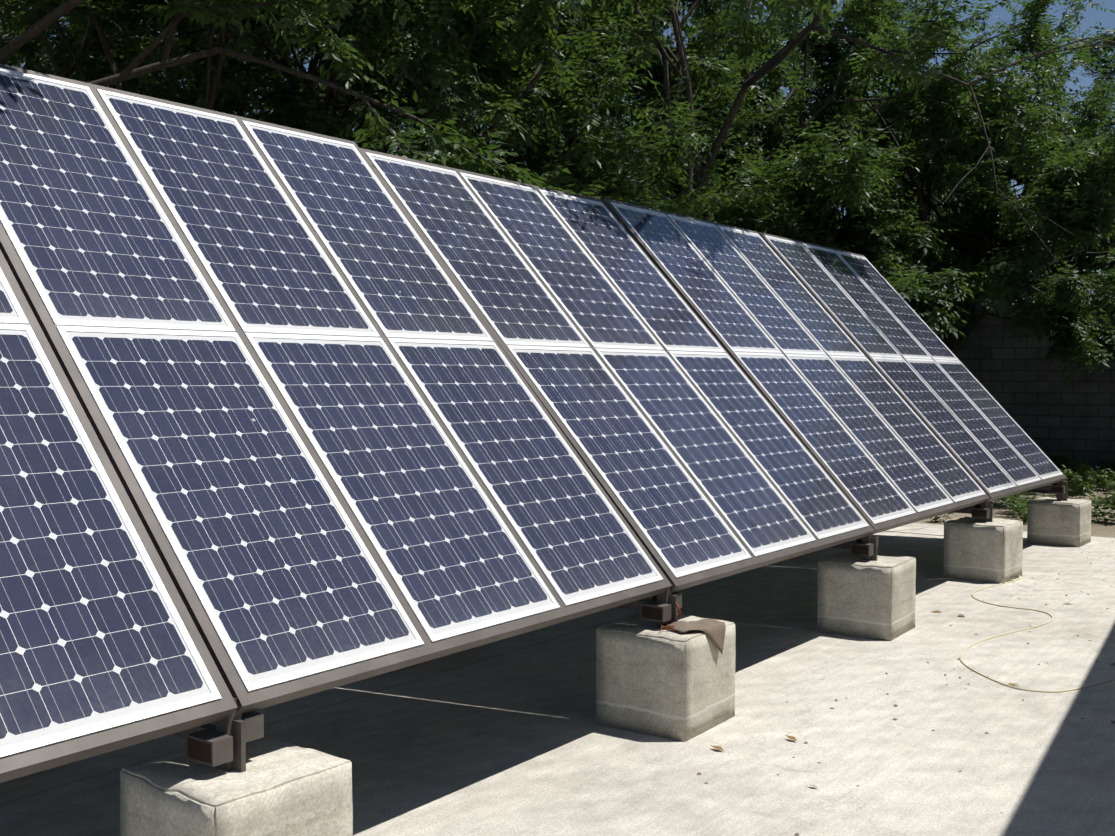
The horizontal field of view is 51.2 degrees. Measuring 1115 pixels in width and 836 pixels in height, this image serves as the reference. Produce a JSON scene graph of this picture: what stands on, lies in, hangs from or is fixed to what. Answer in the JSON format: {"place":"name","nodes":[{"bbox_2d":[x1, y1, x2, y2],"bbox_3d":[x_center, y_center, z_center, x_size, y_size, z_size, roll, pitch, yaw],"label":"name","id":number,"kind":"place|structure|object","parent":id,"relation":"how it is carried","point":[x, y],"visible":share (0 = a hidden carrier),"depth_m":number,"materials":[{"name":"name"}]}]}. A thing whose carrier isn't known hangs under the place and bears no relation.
{"place":"outdoors","nodes":[
{"label":"outdoors","id":0,"kind":"place"},
{"bbox_2d":[5,0,1114,303],"label":"sky","id":1,"kind":"structure","parent":0,"point":[1107,18],"materials":[{"name":"blue"}]},
{"bbox_2d":[675,603,680,616],"bbox_3d":[0.584,0.935,5.680,0.012,0.074,0.074,-16,5,-12],"label":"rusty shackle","id":2,"kind":"object","parent":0,"point":[678,608],"visible":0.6,"depth_m":5.65,"materials":[{"name":"brown metal"}]},
{"bbox_2d":[914,478,1114,537],"bbox_3d":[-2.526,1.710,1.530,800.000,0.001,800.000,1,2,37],"label":"ground","id":3,"kind":"structure","parent":0,"point":[1102,528],"depth_m":15.01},
{"bbox_2d":[0,0,269,100],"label":"tree","id":4,"kind":"object","parent":3,"relation":"on","point":[153,84],"visible":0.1,"depth_m":14.32,"materials":[{"name":"green plant"}]},
{"bbox_2d":[0,0,379,101],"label":"tree","id":5,"kind":"object","parent":3,"relation":"on","point":[42,63],"visible":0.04,"depth_m":17.26,"materials":[{"name":"green plant"}]},
{"bbox_2d":[0,0,589,194],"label":"tree","id":6,"kind":"object","parent":3,"relation":"on","point":[476,162],"visible":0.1,"depth_m":9.43,"materials":[{"name":"green plant"}]},
{"bbox_2d":[40,0,609,194],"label":"tree","id":7,"kind":"object","parent":3,"relation":"on","point":[269,101],"visible":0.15,"depth_m":14.14,"materials":[{"name":"green plant"}]},
{"bbox_2d":[19,0,696,201],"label":"tree","id":8,"kind":"object","parent":3,"relation":"on","point":[345,97],"visible":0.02,"depth_m":17.08,"materials":[{"name":"green plant"}]},
{"bbox_2d":[0,0,735,219],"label":"tree","id":9,"kind":"object","parent":3,"relation":"on","point":[534,17],"visible":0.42,"depth_m":12.90,"materials":[{"name":"green plant"}]},
{"bbox_2d":[334,7,744,192],"bbox_3d":[-1.170,-4.999,26.179,10.211,11.842,11.502,0,2,3],"label":"tree","id":10,"kind":"object","parent":3,"relation":"on","point":[474,127],"visible":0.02,"depth_m":23.02,"materials":[{"name":"green plant"}]},
{"bbox_2d":[0,523,1114,835],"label":"concrete slab","id":11,"kind":"structure","parent":3,"relation":"on","point":[506,737],"depth_m":5.54,"materials":[{"name":"grey concrete"}]},
{"bbox_2d":[120,734,352,835],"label":"concrete footing","id":12,"kind":"object","parent":11,"relation":"on","point":[278,787],"visible":0.9,"depth_m":3.55,"materials":[{"name":"beige concrete"}]},
{"bbox_2d":[173,165,1067,772],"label":"mounting brackets","id":13,"kind":"object","parent":12,"relation":"on","point":[221,745],"visible":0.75,"depth_m":3.68,"materials":[{"name":"metal"}]},
{"bbox_2d":[0,250,237,782],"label":"solar panel","id":14,"kind":"object","parent":13,"relation":"on","point":[103,649],"visible":0.98,"depth_m":3.55,"materials":[{"name":"paint"}]},
{"bbox_2d":[0,64,671,713],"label":"solar panel","id":15,"kind":"object","parent":13,"relation":"on","point":[336,444],"visible":1,"depth_m":4.90,"materials":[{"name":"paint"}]},
{"bbox_2d":[360,148,874,591],"bbox_3d":[0.442,-0.410,7.350,2.252,2.431,2.585,1,2,37],"label":"solar panel","id":16,"kind":"object","parent":13,"relation":"on","point":[702,463],"visible":0.96,"depth_m":7.08,"materials":[{"name":"paint"}]},
{"bbox_2d":[603,198,989,533],"bbox_3d":[1.992,-0.492,9.435,2.236,2.446,2.585,1,2,37],"label":"solar panel","id":17,"kind":"object","parent":13,"relation":"on","point":[885,458],"visible":0.98,"depth_m":9.20,"materials":[{"name":"paint"}]},
{"bbox_2d":[759,232,1065,500],"bbox_3d":[3.550,-0.562,11.523,2.236,2.446,2.586,1,2,37],"label":"solar panel","id":18,"kind":"object","parent":13,"relation":"on","point":[986,440],"visible":0.88,"depth_m":11.31,"materials":[{"name":"paint"}]},
{"bbox_2d":[596,614,735,741],"bbox_3d":[0.539,1.256,5.768,0.505,0.482,0.525,1,2,35],"label":"concrete footing","id":19,"kind":"object","parent":11,"relation":"on","point":[652,679],"visible":0.85,"depth_m":5.57,"materials":[{"name":"grey concrete"}]},
{"bbox_2d":[659,621,675,630],"bbox_3d":[0.549,1.004,5.609,0.097,0.022,0.205,1,2,37],"label":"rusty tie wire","id":20,"kind":"object","parent":19,"relation":"on","point":[669,626],"visible":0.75,"depth_m":5.58,"materials":[{"name":"brown metal"}]},
{"bbox_2d":[663,619,725,653],"bbox_3d":[0.685,1.067,5.652,0.307,0.168,0.198,-1,2,-22],"label":"dirty rag","id":21,"kind":"object","parent":19,"relation":"on","point":[713,630],"visible":0.96,"depth_m":5.63,"materials":[{"name":"fabric"}]},
{"bbox_2d":[817,552,915,640],"bbox_3d":[2.088,1.187,7.854,0.504,0.480,0.526,1,2,34],"label":"concrete footing","id":22,"kind":"object","parent":11,"relation":"on","point":[859,597],"visible":0.96,"depth_m":7.66,"materials":[{"name":"grey concrete"}]},
{"bbox_2d":[710,562,1090,786],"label":"dry leaves","id":23,"kind":"object","parent":11,"relation":"on","point":[789,737],"visible":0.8,"depth_m":5.44,"materials":[{"name":"brown plant"}]},
{"bbox_2d":[697,541,1114,835],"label":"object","id":24,"kind":"object","parent":11,"relation":"on","point":[1113,664],"visible":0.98,"depth_m":6.37,"materials":[{"name":"beige stone"}]},
{"bbox_2d":[943,517,1022,583],"bbox_3d":[3.636,1.115,9.942,0.506,0.484,0.526,2,2,38],"label":"concrete footing","id":25,"kind":"object","parent":11,"relation":"on","point":[976,549],"visible":1,"depth_m":9.75,"materials":[{"name":"grey concrete"}]},
{"bbox_2d":[926,576,1113,692],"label":"electric cable","id":26,"kind":"object","parent":11,"relation":"on","point":[968,647],"visible":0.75,"depth_m":7.44,"materials":[{"name":"beige rubber"}]},
{"bbox_2d":[1027,497,1090,546],"bbox_3d":[5.186,1.066,12.030,0.506,0.443,0.525,1,2,37],"label":"concrete footing","id":27,"kind":"object","parent":11,"relation":"on","point":[1054,521],"visible":1,"depth_m":11.84,"materials":[{"name":"grey concrete"}]},
{"bbox_2d":[492,5,933,221],"bbox_3d":[2.276,-4.872,31.624,15.305,11.207,12.331,1,2,37],"label":"tree","id":28,"kind":"object","parent":3,"relation":"on","point":[793,58],"visible":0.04,"depth_m":25.46,"materials":[{"name":"green plant"}]},
{"bbox_2d":[313,0,1114,261],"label":"tree","id":29,"kind":"object","parent":3,"relation":"on","point":[709,9],"visible":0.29,"depth_m":16.04,"materials":[{"name":"green plant"}]},
{"bbox_2d":[405,0,1102,223],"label":"tree","id":30,"kind":"object","parent":3,"relation":"on","point":[745,48],"visible":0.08,"depth_m":18.50,"materials":[{"name":"green plant"}]},
{"bbox_2d":[573,90,1021,304],"bbox_3d":[4.309,-3.315,26.965,11.836,8.433,8.947,0,2,6],"label":"tree","id":31,"kind":"object","parent":3,"relation":"on","point":[939,235],"depth_m":23.16,"materials":[{"name":"green plant"}]},
{"bbox_2d":[643,112,983,338],"bbox_3d":[3.743,-1.769,18.602,6.384,5.910,6.408,1,2,37],"label":"tree","id":32,"kind":"object","parent":3,"relation":"on","point":[796,206],"visible":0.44,"depth_m":16.94,"materials":[{"name":"green plant"}]},
{"bbox_2d":[637,0,1114,388],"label":"tree","id":33,"kind":"object","parent":3,"relation":"on","point":[1057,204],"visible":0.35,"depth_m":18.05,"materials":[{"name":"green plant"}]},
{"bbox_2d":[802,0,1114,300],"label":"tree","id":34,"kind":"object","parent":3,"relation":"on","point":[964,216],"visible":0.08,"depth_m":22.23,"materials":[{"name":"green plant"}]},
{"bbox_2d":[886,73,1114,359],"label":"tree","id":35,"kind":"object","parent":3,"relation":"on","point":[978,244],"visible":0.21,"depth_m":20.70,"materials":[{"name":"green plant"}]},
{"bbox_2d":[930,446,1114,523],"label":"weeds","id":36,"kind":"object","parent":3,"relation":"on","point":[1081,482],"visible":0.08,"depth_m":16.93,"materials":[{"name":"green plant"}]},
{"bbox_2d":[945,302,1114,477],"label":"block wall","id":37,"kind":"structure","parent":3,"relation":"on","point":[1053,412],"depth_m":20.97,"materials":[{"name":"grey concrete"}]},
{"bbox_2d":[1091,127,1114,154],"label":"tree","id":38,"kind":"object","parent":3,"relation":"on","point":[1099,140],"visible":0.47,"depth_m":19.37,"materials":[{"name":"green plant"}]}
]}

